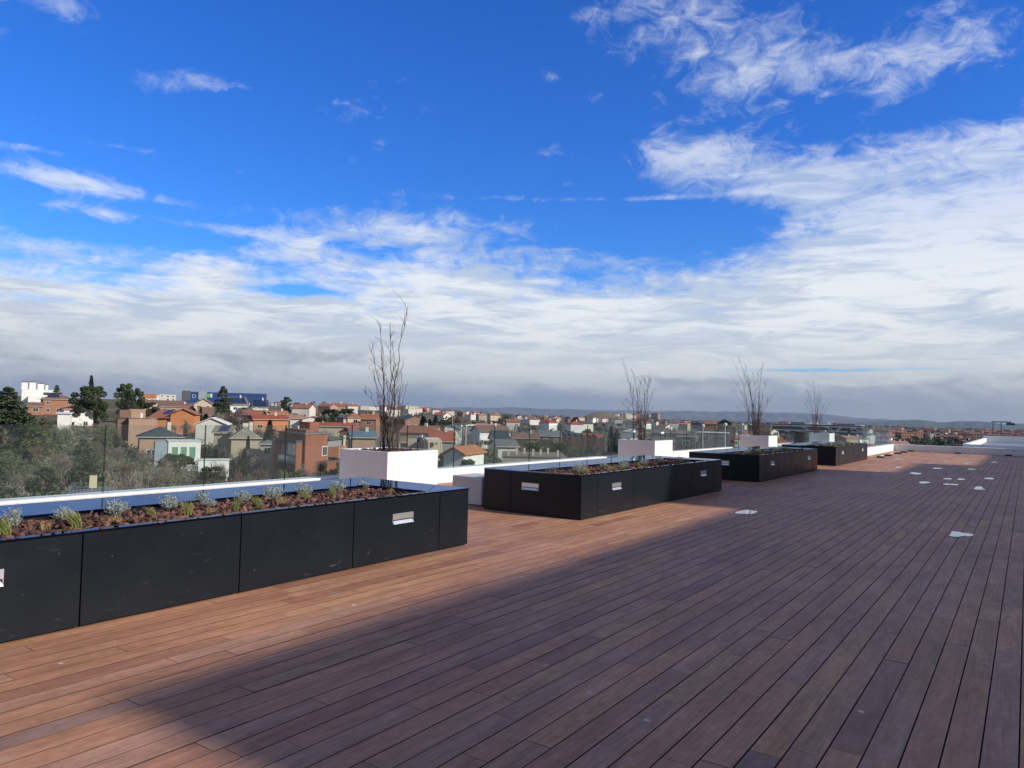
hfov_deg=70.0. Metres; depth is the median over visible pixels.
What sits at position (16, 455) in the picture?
olive tree
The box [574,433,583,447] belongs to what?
house
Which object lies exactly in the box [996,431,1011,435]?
apartment block
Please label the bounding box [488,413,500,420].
house
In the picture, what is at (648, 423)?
house
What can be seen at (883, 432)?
apartment block
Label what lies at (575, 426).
house
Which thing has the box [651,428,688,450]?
house
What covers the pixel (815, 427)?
bare shrub
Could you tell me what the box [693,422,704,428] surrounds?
house
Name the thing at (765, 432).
bare tree
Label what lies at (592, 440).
house
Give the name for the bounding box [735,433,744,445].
house
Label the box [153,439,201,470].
house
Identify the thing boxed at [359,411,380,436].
house
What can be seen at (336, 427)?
house
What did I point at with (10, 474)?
olive tree
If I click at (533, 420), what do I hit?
house
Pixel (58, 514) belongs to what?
silver shrub
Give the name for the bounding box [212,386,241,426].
cedar tree
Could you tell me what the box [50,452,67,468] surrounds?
bare tree
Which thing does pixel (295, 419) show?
house
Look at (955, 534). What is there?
puddle
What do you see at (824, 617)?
deck
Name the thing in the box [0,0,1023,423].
sky
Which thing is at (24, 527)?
bark mulch
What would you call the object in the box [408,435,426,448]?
house
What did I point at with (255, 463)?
bare tree
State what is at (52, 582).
metal planter
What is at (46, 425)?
evergreen tree
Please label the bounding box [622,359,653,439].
bare shrub
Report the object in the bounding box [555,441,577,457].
pine tree
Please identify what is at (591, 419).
house
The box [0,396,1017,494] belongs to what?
ground
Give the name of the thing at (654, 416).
apartment block
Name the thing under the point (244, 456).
cypress tree
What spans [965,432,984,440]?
apartment block
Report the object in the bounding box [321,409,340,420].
umbrella pine
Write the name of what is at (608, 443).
cypress tree
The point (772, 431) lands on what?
house
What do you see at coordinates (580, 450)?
pine tree
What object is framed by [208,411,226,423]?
bare tree
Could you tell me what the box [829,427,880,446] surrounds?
glass railing
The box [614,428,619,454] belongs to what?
cypress tree
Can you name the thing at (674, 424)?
house
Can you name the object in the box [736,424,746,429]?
house
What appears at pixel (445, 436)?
house
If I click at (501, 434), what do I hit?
house
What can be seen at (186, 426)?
bare tree
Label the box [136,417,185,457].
house
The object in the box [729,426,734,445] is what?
house
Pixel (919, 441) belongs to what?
woodland
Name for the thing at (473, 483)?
concrete cube
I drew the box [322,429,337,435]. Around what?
bare tree
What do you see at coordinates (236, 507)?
grass tuft
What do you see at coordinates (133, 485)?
bare tree
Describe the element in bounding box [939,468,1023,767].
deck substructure
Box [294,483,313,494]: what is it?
silver shrub
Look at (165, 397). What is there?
house
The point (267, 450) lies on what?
window
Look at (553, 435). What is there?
house
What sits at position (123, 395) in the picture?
pine tree
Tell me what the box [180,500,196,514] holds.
grass tuft
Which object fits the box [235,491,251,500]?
silver shrub
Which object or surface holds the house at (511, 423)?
on the ground at (112, 409)
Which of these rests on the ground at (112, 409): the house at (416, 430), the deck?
the house at (416, 430)
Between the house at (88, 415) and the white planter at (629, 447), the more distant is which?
the house at (88, 415)
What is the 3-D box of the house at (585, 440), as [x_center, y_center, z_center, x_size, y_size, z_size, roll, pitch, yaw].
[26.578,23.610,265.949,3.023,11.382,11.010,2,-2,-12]
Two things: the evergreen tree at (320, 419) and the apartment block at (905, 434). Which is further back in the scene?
the apartment block at (905, 434)
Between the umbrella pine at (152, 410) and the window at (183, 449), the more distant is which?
the umbrella pine at (152, 410)
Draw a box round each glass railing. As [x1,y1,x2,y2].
[0,425,749,500]
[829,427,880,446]
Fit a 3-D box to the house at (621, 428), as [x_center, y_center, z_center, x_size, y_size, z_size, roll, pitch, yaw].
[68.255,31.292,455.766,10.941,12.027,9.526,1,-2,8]
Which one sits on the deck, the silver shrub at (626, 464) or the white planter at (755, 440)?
the white planter at (755, 440)
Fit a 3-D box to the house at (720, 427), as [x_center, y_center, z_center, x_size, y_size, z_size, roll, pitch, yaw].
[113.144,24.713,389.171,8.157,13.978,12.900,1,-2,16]
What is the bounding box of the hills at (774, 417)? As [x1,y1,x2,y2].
[372,406,894,422]
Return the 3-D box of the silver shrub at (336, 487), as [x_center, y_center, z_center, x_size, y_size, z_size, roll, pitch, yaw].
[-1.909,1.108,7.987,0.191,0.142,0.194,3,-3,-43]
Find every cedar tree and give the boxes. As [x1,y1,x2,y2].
[0,386,49,456]
[0,466,20,497]
[9,406,44,445]
[20,465,65,496]
[53,385,62,393]
[62,437,105,486]
[192,464,226,484]
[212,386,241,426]
[459,458,474,465]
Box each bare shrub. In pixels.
[364,289,408,450]
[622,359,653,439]
[733,360,773,435]
[805,382,829,432]
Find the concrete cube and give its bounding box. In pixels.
[452,473,483,505]
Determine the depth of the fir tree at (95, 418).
238.12 m
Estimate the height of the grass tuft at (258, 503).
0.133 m
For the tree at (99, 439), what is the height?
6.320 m
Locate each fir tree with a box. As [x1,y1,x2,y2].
[88,375,99,423]
[213,449,217,457]
[226,461,236,481]
[233,459,246,481]
[260,419,275,451]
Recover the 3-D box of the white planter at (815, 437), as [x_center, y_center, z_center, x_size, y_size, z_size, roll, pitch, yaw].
[16.755,3.064,39.684,1.160,0.810,1.260,0,-3,35]
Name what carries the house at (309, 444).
on the ground at (112, 409)
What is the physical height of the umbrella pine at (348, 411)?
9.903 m
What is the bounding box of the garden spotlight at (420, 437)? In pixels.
[416,434,424,450]
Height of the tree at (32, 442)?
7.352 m
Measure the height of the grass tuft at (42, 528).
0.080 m
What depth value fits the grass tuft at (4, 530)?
4.89 m
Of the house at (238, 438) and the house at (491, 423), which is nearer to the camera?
the house at (238, 438)
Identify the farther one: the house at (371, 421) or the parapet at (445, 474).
the house at (371, 421)
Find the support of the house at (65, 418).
on the ground at (112, 409)
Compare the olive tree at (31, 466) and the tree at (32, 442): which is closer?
the olive tree at (31, 466)
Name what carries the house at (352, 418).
on the ground at (112, 409)
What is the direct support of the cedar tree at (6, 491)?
on the ground at (112, 409)
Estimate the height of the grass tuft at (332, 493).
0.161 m
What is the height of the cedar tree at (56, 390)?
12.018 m
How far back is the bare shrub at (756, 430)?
30.76 m
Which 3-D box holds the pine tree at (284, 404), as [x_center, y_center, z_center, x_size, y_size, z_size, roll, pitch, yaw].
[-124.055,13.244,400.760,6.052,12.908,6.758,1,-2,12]
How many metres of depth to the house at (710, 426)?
414.43 m
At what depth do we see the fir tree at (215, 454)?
120.78 m
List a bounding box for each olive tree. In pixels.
[0,451,28,477]
[0,452,22,461]
[0,468,29,492]
[23,459,43,477]
[47,428,59,440]
[49,427,72,454]
[99,427,124,451]
[174,467,209,485]
[190,471,225,482]
[274,469,300,478]
[484,448,501,463]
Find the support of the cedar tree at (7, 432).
on the ground at (112, 409)
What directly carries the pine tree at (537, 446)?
on the ground at (112, 409)
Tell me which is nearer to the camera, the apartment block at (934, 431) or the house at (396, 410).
the house at (396, 410)
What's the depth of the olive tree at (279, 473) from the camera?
115.27 m
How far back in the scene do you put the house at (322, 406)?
515.56 m
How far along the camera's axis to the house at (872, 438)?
553.67 m
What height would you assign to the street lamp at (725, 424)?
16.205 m
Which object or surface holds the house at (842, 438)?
on the ground at (112, 409)
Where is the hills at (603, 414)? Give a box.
[584,412,626,420]
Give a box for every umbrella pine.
[68,386,108,420]
[141,402,159,415]
[156,453,195,484]
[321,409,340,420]
[338,408,353,413]
[438,420,454,427]
[517,441,534,448]
[534,440,558,448]
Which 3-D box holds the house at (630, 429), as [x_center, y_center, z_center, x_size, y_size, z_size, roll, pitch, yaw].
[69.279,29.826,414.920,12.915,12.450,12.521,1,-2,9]
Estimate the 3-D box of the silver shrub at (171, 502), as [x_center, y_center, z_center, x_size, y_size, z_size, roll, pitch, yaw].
[-2.971,1.021,6.324,0.183,0.136,0.186,-1,-3,44]
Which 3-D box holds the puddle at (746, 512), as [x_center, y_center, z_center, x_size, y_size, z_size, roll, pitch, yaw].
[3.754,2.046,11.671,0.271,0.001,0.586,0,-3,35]
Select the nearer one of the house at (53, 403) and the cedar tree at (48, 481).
the cedar tree at (48, 481)
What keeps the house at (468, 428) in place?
on the ground at (112, 409)
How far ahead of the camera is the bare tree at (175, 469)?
106.26 m
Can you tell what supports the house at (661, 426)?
on the ground at (112, 409)
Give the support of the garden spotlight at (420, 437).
on the bark mulch at (400, 449)
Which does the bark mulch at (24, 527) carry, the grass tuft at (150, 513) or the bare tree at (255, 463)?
the grass tuft at (150, 513)
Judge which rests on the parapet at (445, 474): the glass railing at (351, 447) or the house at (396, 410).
the glass railing at (351, 447)
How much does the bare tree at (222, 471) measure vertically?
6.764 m
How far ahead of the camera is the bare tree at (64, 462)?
103.09 m
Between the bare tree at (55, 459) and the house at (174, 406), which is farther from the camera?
the house at (174, 406)
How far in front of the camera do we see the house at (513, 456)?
96.71 m
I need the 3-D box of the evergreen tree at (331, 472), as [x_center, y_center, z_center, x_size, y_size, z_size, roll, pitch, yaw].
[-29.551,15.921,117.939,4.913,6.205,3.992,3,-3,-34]
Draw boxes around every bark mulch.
[0,487,425,539]
[354,447,420,451]
[545,459,708,474]
[729,449,808,454]
[813,443,862,446]
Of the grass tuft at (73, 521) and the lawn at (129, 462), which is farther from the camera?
the lawn at (129, 462)
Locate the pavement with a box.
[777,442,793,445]
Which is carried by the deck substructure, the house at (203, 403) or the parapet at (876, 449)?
the parapet at (876, 449)
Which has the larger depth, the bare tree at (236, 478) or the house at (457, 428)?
the house at (457, 428)
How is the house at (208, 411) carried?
on the ground at (112, 409)
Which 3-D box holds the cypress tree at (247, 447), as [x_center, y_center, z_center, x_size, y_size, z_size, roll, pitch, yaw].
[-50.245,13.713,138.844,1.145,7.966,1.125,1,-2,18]
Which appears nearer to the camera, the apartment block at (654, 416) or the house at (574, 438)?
the house at (574, 438)
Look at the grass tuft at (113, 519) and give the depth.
5.52 m
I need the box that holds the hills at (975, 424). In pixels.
[837,420,1023,428]
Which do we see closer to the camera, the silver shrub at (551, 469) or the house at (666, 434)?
the silver shrub at (551, 469)
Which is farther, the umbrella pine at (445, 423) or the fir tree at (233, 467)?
the umbrella pine at (445, 423)
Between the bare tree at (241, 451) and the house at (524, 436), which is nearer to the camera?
the bare tree at (241, 451)
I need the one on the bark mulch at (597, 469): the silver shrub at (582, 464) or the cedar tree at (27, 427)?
the silver shrub at (582, 464)
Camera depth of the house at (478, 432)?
262.13 m
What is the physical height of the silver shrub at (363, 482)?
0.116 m
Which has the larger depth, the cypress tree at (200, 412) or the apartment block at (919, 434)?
the apartment block at (919, 434)
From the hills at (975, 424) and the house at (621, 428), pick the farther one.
the hills at (975, 424)
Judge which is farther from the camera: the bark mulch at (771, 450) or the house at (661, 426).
the house at (661, 426)
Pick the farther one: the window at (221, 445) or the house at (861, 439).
the house at (861, 439)
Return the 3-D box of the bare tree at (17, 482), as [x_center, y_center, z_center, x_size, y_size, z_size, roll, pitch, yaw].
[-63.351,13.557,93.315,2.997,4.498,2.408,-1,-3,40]
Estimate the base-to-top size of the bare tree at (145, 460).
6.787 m
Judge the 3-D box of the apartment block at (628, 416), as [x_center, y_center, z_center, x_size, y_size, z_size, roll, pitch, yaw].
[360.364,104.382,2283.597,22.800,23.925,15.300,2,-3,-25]
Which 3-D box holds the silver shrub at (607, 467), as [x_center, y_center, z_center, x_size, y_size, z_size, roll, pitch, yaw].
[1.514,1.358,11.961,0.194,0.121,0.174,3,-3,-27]
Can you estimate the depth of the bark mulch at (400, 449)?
12.98 m
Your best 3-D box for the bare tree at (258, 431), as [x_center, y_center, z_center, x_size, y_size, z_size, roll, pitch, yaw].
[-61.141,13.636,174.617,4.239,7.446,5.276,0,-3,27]
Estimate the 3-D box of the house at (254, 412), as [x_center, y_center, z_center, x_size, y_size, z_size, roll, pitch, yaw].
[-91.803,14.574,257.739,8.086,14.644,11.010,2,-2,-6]
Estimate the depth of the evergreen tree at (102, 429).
187.56 m
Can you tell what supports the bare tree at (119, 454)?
on the ground at (112, 409)
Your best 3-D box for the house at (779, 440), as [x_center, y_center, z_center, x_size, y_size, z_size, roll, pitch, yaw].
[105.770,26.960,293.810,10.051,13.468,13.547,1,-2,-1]
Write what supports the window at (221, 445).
in the house at (222, 433)
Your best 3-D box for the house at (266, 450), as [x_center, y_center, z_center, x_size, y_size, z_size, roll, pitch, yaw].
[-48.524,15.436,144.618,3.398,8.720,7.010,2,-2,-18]
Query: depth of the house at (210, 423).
188.74 m
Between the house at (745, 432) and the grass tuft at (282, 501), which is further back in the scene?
the house at (745, 432)
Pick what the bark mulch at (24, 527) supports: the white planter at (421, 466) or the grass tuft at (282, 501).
the grass tuft at (282, 501)
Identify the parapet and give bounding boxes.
[0,446,739,504]
[777,444,893,455]
[894,444,1023,455]
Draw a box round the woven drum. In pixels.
[793,431,808,442]
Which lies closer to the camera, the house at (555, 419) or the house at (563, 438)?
the house at (563, 438)
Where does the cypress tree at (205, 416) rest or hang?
on the ground at (112, 409)
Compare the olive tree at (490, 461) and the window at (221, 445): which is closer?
the olive tree at (490, 461)
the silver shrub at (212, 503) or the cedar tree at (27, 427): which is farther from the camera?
the cedar tree at (27, 427)
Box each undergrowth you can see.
[0,418,615,498]
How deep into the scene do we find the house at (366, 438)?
162.08 m
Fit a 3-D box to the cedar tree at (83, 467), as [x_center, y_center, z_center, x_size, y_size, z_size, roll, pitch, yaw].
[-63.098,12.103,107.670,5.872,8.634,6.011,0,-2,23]
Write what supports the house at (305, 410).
on the ground at (112, 409)
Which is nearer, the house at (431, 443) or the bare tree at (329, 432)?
the bare tree at (329, 432)
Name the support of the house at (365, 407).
on the ground at (112, 409)
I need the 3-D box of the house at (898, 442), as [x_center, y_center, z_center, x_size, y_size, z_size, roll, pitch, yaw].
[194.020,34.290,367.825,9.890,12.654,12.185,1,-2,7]
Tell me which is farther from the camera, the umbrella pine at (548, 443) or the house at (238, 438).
the umbrella pine at (548, 443)
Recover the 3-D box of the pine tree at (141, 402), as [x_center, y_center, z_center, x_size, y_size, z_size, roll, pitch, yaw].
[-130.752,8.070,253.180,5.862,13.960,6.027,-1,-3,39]
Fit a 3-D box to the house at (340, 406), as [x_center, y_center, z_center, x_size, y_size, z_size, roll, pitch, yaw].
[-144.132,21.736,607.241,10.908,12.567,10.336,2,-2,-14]
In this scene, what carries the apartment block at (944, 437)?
on the ground at (112, 409)
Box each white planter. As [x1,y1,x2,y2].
[339,447,437,484]
[618,439,672,456]
[740,435,776,447]
[808,433,833,441]
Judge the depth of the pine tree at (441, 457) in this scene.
129.55 m
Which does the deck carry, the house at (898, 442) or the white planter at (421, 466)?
the white planter at (421, 466)
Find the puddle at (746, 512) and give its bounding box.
[735,510,757,513]
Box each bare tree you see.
[1,482,74,498]
[8,475,25,487]
[26,446,45,463]
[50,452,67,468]
[52,456,77,483]
[88,441,112,457]
[98,456,118,483]
[101,468,189,490]
[106,447,126,473]
[113,458,143,485]
[130,448,152,478]
[147,451,176,485]
[161,461,181,483]
[179,418,191,435]
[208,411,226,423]
[209,460,228,475]
[220,448,230,457]
[220,465,254,482]
[221,408,249,425]
[227,448,251,463]
[248,455,265,478]
[252,465,272,479]
[253,426,263,440]
[294,462,319,477]
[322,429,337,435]
[451,424,486,454]
[760,424,773,434]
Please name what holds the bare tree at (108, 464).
on the ground at (112, 409)
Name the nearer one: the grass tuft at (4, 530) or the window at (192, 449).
the grass tuft at (4, 530)
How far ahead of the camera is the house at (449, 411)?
1067.01 m
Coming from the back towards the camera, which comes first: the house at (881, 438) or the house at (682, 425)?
the house at (682, 425)
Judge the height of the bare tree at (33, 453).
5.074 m
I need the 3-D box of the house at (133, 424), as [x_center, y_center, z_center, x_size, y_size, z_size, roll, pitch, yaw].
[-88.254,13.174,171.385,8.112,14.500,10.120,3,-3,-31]
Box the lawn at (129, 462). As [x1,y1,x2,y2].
[18,459,152,474]
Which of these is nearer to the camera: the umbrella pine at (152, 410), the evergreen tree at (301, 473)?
the evergreen tree at (301, 473)
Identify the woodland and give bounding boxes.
[100,394,1018,446]
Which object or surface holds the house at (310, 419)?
on the ground at (112, 409)
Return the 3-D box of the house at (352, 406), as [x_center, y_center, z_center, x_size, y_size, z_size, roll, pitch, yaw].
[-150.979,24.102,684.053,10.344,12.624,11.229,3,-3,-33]
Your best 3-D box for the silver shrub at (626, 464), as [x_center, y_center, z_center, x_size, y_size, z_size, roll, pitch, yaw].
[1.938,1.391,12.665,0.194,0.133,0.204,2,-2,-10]
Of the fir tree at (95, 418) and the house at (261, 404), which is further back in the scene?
the house at (261, 404)
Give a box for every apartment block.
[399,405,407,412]
[623,413,631,419]
[651,413,659,419]
[876,430,891,435]
[895,432,913,441]
[907,431,924,438]
[932,430,947,432]
[937,435,961,445]
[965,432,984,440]
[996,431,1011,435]
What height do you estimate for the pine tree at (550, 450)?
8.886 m
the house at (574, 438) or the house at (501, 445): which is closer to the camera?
the house at (501, 445)
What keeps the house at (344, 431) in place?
on the ground at (112, 409)
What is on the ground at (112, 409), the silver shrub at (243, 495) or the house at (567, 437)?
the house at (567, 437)
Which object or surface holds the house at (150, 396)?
on the ground at (112, 409)
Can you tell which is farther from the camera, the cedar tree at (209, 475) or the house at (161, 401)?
the house at (161, 401)
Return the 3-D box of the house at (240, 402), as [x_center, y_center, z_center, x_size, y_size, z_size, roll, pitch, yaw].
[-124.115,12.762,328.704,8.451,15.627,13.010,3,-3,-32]
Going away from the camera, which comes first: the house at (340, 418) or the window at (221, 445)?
the window at (221, 445)
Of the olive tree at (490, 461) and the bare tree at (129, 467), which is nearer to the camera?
the bare tree at (129, 467)
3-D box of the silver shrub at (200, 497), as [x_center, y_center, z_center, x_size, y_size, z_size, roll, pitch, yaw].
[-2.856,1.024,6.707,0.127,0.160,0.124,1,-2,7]
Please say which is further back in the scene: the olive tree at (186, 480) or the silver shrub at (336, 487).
the olive tree at (186, 480)
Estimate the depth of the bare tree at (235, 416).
223.62 m
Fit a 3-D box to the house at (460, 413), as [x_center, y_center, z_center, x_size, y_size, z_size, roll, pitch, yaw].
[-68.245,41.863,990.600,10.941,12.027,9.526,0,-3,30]
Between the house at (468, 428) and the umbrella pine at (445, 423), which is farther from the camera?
the umbrella pine at (445, 423)
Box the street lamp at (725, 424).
[723,423,726,446]
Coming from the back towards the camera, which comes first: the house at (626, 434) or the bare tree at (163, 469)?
the house at (626, 434)
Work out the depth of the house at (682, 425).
747.63 m
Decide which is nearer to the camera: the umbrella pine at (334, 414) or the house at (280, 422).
the house at (280, 422)
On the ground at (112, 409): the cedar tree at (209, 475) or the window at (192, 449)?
the cedar tree at (209, 475)
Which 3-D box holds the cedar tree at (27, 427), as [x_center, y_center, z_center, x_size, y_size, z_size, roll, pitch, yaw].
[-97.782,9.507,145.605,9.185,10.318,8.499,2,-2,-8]
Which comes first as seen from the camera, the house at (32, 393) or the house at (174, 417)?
the house at (174, 417)
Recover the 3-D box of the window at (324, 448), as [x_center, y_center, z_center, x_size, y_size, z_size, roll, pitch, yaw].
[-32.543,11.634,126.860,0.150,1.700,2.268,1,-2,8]
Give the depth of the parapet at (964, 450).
36.46 m
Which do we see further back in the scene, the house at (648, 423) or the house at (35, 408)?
the house at (648, 423)
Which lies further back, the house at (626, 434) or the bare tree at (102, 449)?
the house at (626, 434)
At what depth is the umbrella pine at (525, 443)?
213.05 m
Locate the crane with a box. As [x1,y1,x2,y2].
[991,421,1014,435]
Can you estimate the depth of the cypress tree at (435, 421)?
267.72 m
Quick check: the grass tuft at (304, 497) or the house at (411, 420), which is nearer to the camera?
the grass tuft at (304, 497)
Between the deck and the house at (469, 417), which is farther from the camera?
the house at (469, 417)
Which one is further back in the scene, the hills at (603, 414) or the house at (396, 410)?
the hills at (603, 414)
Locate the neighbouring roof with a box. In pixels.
[963,436,1023,448]
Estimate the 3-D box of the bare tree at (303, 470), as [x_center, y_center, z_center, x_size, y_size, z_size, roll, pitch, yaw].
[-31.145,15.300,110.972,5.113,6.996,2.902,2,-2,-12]
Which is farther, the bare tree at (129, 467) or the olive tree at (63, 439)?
the olive tree at (63, 439)
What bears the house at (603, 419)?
on the ground at (112, 409)
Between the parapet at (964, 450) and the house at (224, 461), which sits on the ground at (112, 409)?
the house at (224, 461)
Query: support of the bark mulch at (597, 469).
in the metal planter at (536, 489)
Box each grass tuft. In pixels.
[0,516,11,534]
[39,522,51,530]
[60,510,81,527]
[109,514,123,523]
[144,507,156,517]
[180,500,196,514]
[231,497,242,510]
[250,495,261,506]
[275,496,286,504]
[300,491,309,499]
[327,486,335,498]
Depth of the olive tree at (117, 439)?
153.91 m
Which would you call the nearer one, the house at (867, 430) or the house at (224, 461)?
the house at (224, 461)
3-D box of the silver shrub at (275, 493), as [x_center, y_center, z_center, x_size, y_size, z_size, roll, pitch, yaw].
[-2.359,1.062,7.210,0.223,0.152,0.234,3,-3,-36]
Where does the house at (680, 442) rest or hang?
on the ground at (112, 409)
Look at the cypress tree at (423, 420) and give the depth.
247.24 m
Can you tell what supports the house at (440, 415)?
on the ground at (112, 409)
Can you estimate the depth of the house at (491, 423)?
299.88 m
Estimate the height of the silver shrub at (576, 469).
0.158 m
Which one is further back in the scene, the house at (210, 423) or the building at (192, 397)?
the building at (192, 397)
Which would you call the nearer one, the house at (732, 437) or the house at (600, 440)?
the house at (732, 437)
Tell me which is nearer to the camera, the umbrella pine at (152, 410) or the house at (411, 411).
the umbrella pine at (152, 410)
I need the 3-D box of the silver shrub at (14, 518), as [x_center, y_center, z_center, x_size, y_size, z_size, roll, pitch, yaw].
[-3.585,0.939,5.241,0.136,0.175,0.140,0,-3,35]
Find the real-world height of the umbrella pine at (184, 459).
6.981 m
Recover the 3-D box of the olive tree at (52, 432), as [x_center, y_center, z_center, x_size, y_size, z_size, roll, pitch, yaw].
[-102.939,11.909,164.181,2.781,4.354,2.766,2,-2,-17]
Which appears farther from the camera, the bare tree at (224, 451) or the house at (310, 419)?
the house at (310, 419)
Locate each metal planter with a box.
[0,477,468,642]
[483,455,721,519]
[689,446,816,481]
[781,441,866,465]
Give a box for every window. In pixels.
[172,447,177,455]
[181,447,186,455]
[190,447,195,457]
[218,443,224,449]
[264,447,270,454]
[321,446,326,455]
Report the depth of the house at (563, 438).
273.96 m
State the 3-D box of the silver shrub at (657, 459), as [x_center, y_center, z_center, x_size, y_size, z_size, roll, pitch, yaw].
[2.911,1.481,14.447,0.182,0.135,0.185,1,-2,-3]
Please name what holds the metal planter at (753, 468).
on the deck
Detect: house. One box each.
[21,381,55,404]
[26,402,43,414]
[41,393,72,414]
[55,412,73,428]
[59,402,93,425]
[67,475,115,493]
[116,409,157,447]
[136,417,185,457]
[143,394,156,399]
[145,399,184,409]
[148,408,201,437]
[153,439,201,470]
[158,402,193,410]
[159,394,175,400]
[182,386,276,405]
[193,399,213,410]
[194,417,231,444]
[197,407,213,418]
[197,458,229,481]
[211,425,238,457]
[224,395,248,421]
[228,422,262,466]
[236,407,266,429]
[248,412,289,437]
[250,398,268,409]
[258,440,271,471]
[268,409,288,415]
[271,422,346,478]
[289,414,302,427]
[291,403,316,417]
[302,416,323,421]
[318,403,337,414]
[319,416,359,436]
[332,403,345,410]
[337,412,355,421]
[338,426,359,448]
[344,410,360,428]
[345,403,357,411]
[346,422,377,447]
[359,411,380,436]
[361,406,369,409]
[387,406,400,416]
[393,414,420,432]
[399,423,442,447]
[405,409,418,413]
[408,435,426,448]
[424,437,441,461]
[427,427,455,452]
[432,411,451,421]
[440,444,486,466]
[443,423,475,429]
[444,425,460,445]
[446,409,454,415]
[447,425,472,441]
[457,410,466,416]
[464,414,475,419]
[470,423,511,448]
[476,413,486,421]
[476,422,499,424]
[487,430,510,440]
[487,439,519,459]
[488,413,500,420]
[501,448,566,462]
[506,418,520,429]
[512,427,539,450]
[523,415,533,421]
[527,417,539,424]
[537,426,561,447]
[538,419,556,430]
[544,417,558,422]
[561,432,564,442]
[563,432,571,441]
[565,420,583,432]
[568,433,577,447]
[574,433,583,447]
[581,433,589,448]
[583,424,592,431]
[586,433,595,445]
[587,417,595,422]
[592,434,605,454]
[600,417,607,421]
[613,425,626,431]
[621,431,635,438]
[623,426,643,438]
[637,421,651,428]
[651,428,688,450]
[656,423,672,429]
[668,421,678,428]
[675,436,698,449]
[679,422,690,430]
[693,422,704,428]
[696,431,729,448]
[704,420,717,431]
[716,417,731,431]
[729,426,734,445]
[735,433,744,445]
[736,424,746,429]
[740,431,752,434]
[762,428,778,434]
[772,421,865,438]
[777,434,787,442]
[834,434,858,442]
[850,434,868,443]
[860,433,876,444]
[865,428,872,433]
[876,433,895,443]
[883,440,909,444]
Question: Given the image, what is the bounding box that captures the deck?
[0,451,1023,767]
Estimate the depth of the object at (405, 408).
886.16 m
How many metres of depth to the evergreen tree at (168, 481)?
93.41 m
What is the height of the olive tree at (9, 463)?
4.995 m
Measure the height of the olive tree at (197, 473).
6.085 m
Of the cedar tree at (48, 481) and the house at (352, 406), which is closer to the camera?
the cedar tree at (48, 481)
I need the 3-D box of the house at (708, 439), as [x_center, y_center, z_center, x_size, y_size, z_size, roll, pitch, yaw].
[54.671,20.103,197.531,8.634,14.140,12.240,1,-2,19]
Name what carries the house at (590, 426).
on the ground at (112, 409)
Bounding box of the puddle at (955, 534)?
[949,531,965,536]
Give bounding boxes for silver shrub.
[3,503,22,526]
[49,507,75,519]
[101,499,130,515]
[158,494,179,509]
[195,489,208,503]
[201,497,216,507]
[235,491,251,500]
[261,484,283,497]
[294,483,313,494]
[328,480,346,491]
[358,479,368,487]
[549,466,559,472]
[571,464,584,472]
[575,461,587,468]
[600,464,609,469]
[618,461,628,466]
[654,456,662,461]
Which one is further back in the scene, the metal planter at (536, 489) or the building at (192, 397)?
the building at (192, 397)
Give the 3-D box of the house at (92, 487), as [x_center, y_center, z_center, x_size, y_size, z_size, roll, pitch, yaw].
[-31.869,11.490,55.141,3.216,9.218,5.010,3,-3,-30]
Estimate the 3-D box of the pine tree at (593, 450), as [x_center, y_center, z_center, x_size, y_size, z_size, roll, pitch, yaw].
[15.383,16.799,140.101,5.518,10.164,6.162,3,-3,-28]
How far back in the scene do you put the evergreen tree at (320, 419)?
226.39 m
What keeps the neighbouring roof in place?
on the ground at (112, 409)
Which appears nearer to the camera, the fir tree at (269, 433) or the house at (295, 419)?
the fir tree at (269, 433)
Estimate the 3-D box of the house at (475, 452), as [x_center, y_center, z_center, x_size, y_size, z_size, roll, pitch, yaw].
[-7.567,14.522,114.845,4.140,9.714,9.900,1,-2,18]
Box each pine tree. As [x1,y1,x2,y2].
[113,383,137,418]
[125,388,145,409]
[281,397,291,411]
[438,454,443,466]
[522,443,543,451]
[542,448,554,451]
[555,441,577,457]
[568,447,583,457]
[575,445,603,457]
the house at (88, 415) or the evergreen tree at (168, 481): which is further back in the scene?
the house at (88, 415)
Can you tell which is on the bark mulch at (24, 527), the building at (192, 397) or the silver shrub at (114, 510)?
the silver shrub at (114, 510)
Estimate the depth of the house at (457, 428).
238.63 m
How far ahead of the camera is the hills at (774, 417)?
11396.68 m
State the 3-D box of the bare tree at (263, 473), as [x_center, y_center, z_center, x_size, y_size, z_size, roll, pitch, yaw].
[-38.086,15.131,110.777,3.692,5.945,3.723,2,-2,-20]
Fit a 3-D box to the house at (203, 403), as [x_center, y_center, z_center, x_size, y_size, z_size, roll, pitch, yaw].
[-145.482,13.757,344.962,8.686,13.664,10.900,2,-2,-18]
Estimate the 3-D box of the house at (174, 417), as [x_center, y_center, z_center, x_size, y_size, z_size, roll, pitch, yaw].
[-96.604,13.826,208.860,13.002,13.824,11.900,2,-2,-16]
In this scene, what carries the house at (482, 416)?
on the ground at (112, 409)
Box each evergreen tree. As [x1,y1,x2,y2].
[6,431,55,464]
[34,418,54,432]
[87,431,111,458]
[98,426,109,433]
[152,477,175,487]
[288,469,321,477]
[312,463,338,475]
[313,417,330,421]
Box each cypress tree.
[199,406,202,421]
[201,413,208,420]
[241,448,248,473]
[245,436,250,472]
[419,416,426,424]
[432,415,438,425]
[607,426,613,454]
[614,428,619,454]

